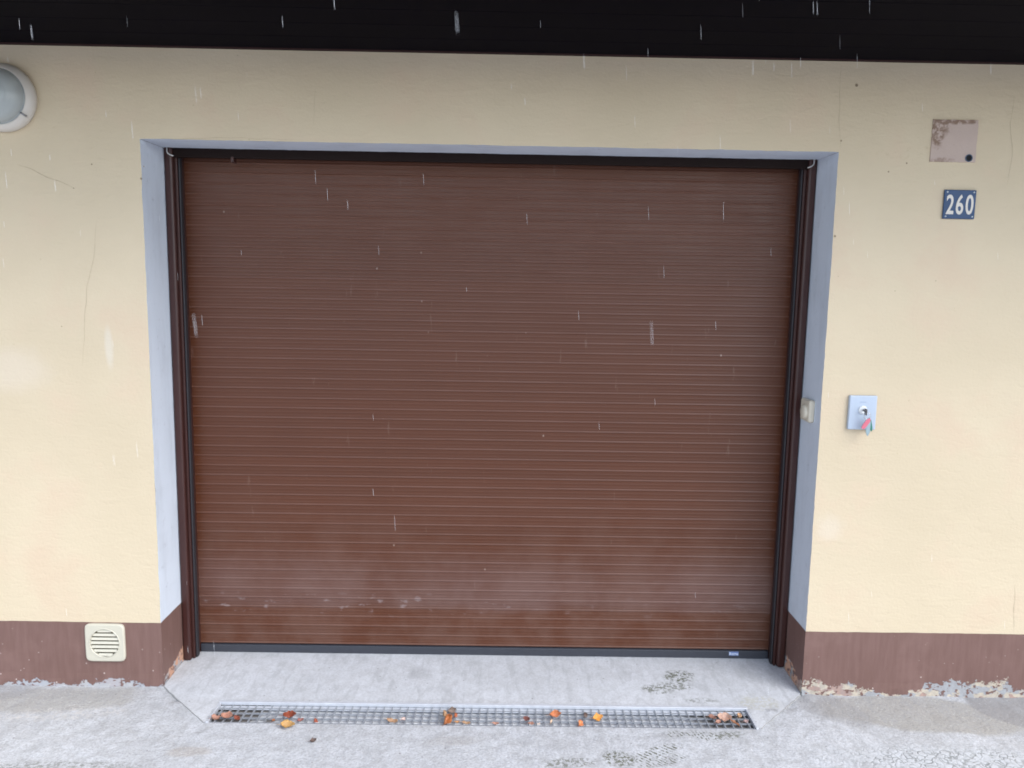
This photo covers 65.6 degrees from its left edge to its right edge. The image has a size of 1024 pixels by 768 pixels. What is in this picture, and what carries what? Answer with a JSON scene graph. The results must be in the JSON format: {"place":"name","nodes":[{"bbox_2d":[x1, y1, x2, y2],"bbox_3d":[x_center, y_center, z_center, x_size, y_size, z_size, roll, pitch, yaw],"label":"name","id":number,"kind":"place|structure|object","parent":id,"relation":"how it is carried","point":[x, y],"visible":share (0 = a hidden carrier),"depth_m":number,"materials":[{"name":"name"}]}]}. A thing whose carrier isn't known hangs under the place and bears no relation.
{"place":"outdoors","nodes":[
{"label":"outdoors","id":0,"kind":"place"},
{"bbox_2d":[3,0,922,652],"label":"falling sleet","id":1,"kind":"object","parent":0,"point":[423,178],"visible":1,"depth_m":1.66,"materials":[{"name":"white"}]},
{"bbox_2d":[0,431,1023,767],"bbox_3d":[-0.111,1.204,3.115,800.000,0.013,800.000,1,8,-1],"label":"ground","id":2,"kind":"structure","parent":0,"point":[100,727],"depth_m":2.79,"materials":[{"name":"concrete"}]},
{"bbox_2d":[278,719,294,727],"bbox_3d":[-0.809,1.216,2.839,0.060,0.025,0.034,5,8,26],"label":"fallen leaf","id":3,"kind":"object","parent":2,"relation":"on","point":[286,723],"visible":1,"depth_m":2.84,"materials":[{"name":"yellow plant"}]},
{"bbox_2d":[164,651,800,728],"bbox_3d":[-0.111,1.195,3.146,2.498,0.021,0.549,1,8,-1],"label":"doorway apron","id":4,"kind":"object","parent":2,"relation":"on","point":[201,685],"visible":0.97,"depth_m":3.18,"materials":[{"name":"concrete"}]},
{"bbox_2d":[206,700,758,728],"bbox_3d":[-0.105,1.234,2.947,2.002,0.025,0.145,1,8,-1],"label":"trench drain","id":5,"kind":"object","parent":2,"relation":"in","point":[486,714],"visible":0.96,"depth_m":2.97,"materials":[{"name":"metal"}]},
{"bbox_2d":[208,714,219,719],"bbox_3d":[-1.079,1.211,2.884,0.037,0.023,0.022,-5,10,-39],"label":"fallen leaf","id":6,"kind":"object","parent":5,"relation":"on","point":[213,716],"visible":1,"depth_m":2.89,"materials":[{"name":"plant"}]},
{"bbox_2d":[217,711,232,717],"bbox_3d":[-1.044,1.208,2.890,0.053,0.029,0.023,1,8,-1],"label":"fallen leaf","id":7,"kind":"object","parent":5,"relation":"on","point":[228,714],"visible":1,"depth_m":2.90,"materials":[{"name":"plant"}]},
{"bbox_2d":[282,710,295,717],"bbox_3d":[-0.820,1.210,2.901,0.062,0.030,0.024,1,8,-1],"label":"fallen leaf","id":8,"kind":"object","parent":5,"relation":"on","point":[289,714],"visible":1,"depth_m":2.91,"materials":[{"name":"red plant"}]},
{"bbox_2d":[384,718,397,722],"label":"fallen leaf","id":9,"kind":"object","parent":5,"relation":"on","point":[391,720],"visible":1,"depth_m":2.90,"materials":[{"name":"brown plant"}]},
{"bbox_2d":[444,714,451,723],"bbox_3d":[-0.234,1.220,2.887,0.030,0.034,0.077,1,8,3],"label":"fallen leaf","id":10,"kind":"object","parent":5,"relation":"on","point":[448,719],"visible":1,"depth_m":2.91,"materials":[{"name":"orange plant"}]},
{"bbox_2d":[448,707,455,712],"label":"fallen leaf","id":11,"kind":"object","parent":5,"relation":"on","point":[451,709],"visible":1,"depth_m":2.97,"materials":[{"name":"brown plant"}]},
{"bbox_2d":[550,710,560,716],"bbox_3d":[0.153,1.222,2.942,0.059,0.029,0.024,1,8,-1],"label":"fallen leaf","id":12,"kind":"object","parent":5,"relation":"on","point":[555,713],"visible":1,"depth_m":2.95,"materials":[{"name":"orange plant"}]},
{"bbox_2d":[578,719,583,726],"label":"fallen leaf","id":13,"kind":"object","parent":5,"relation":"on","point":[580,722],"visible":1,"depth_m":2.90,"materials":[{"name":"orange plant"}]},
{"bbox_2d":[592,712,602,720],"bbox_3d":[0.311,1.229,2.932,0.053,0.022,0.028,1,8,-1],"label":"fallen leaf","id":14,"kind":"object","parent":5,"relation":"on","point":[597,717],"visible":1,"depth_m":2.94,"materials":[{"name":"plant"}]},
{"bbox_2d":[712,712,731,721],"bbox_3d":[0.779,1.235,2.942,0.068,0.023,0.038,1,8,-1],"label":"fallen leaf","id":15,"kind":"object","parent":5,"relation":"on","point":[723,715],"visible":1,"depth_m":2.95,"materials":[{"name":"plant"}]},
{"bbox_2d":[0,0,1023,697],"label":"house","id":16,"kind":"structure","parent":2,"relation":"on","point":[634,456],"depth_m":3.08,"materials":[{"name":"beige paint"}]},
{"bbox_2d":[0,63,36,131],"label":"wall lamp","id":17,"kind":"object","parent":16,"relation":"attached to","point":[18,100],"visible":1,"depth_m":2.76,"materials":[{"name":"white ceramic"}]},
{"bbox_2d":[85,623,125,661],"bbox_3d":[-1.572,1.000,3.072,0.152,0.152,0.016,1,8,-1],"label":"vent grille","id":18,"kind":"object","parent":16,"relation":"attached to","point":[105,641],"visible":1,"depth_m":3.07,"materials":[{"name":"beige plastic"}]},
{"bbox_2d":[164,147,816,666],"bbox_3d":[-0.094,0.063,3.204,2.497,2.227,0.118,1,8,-1],"label":"garage door","id":19,"kind":"structure","parent":16,"relation":"in","point":[555,479],"depth_m":3.24,"materials":[{"name":"metal"}]},
{"bbox_2d":[800,398,814,422],"bbox_3d":[1.141,0.101,3.083,0.036,0.086,0.092,1,8,-1],"label":"push button box","id":20,"kind":"object","parent":16,"relation":"attached to","point":[807,408],"visible":1,"depth_m":3.05,"materials":[{"name":"plastic"}]},
{"bbox_2d":[846,395,876,429],"bbox_3d":[1.310,0.107,2.972,0.104,0.129,0.022,1,8,-1],"label":"key switch","id":21,"kind":"object","parent":16,"relation":"attached to","point":[857,405],"visible":0.98,"depth_m":2.97,"materials":[{"name":"silver metal"}]},
{"bbox_2d":[861,409,871,435],"bbox_3d":[1.316,0.142,2.944,0.037,0.102,0.033,5,8,27],"label":"bunch of keys","id":22,"kind":"object","parent":21,"relation":"hanging from","point":[867,424],"visible":1,"depth_m":2.94,"materials":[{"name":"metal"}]},
{"bbox_2d":[942,190,976,218],"bbox_3d":[1.620,-0.650,2.877,0.116,0.103,0.009,1,8,-1],"label":"house number plate","id":23,"kind":"object","parent":16,"relation":"attached to","point":[958,204],"visible":1,"depth_m":2.88,"materials":[{"name":"blue metal"}]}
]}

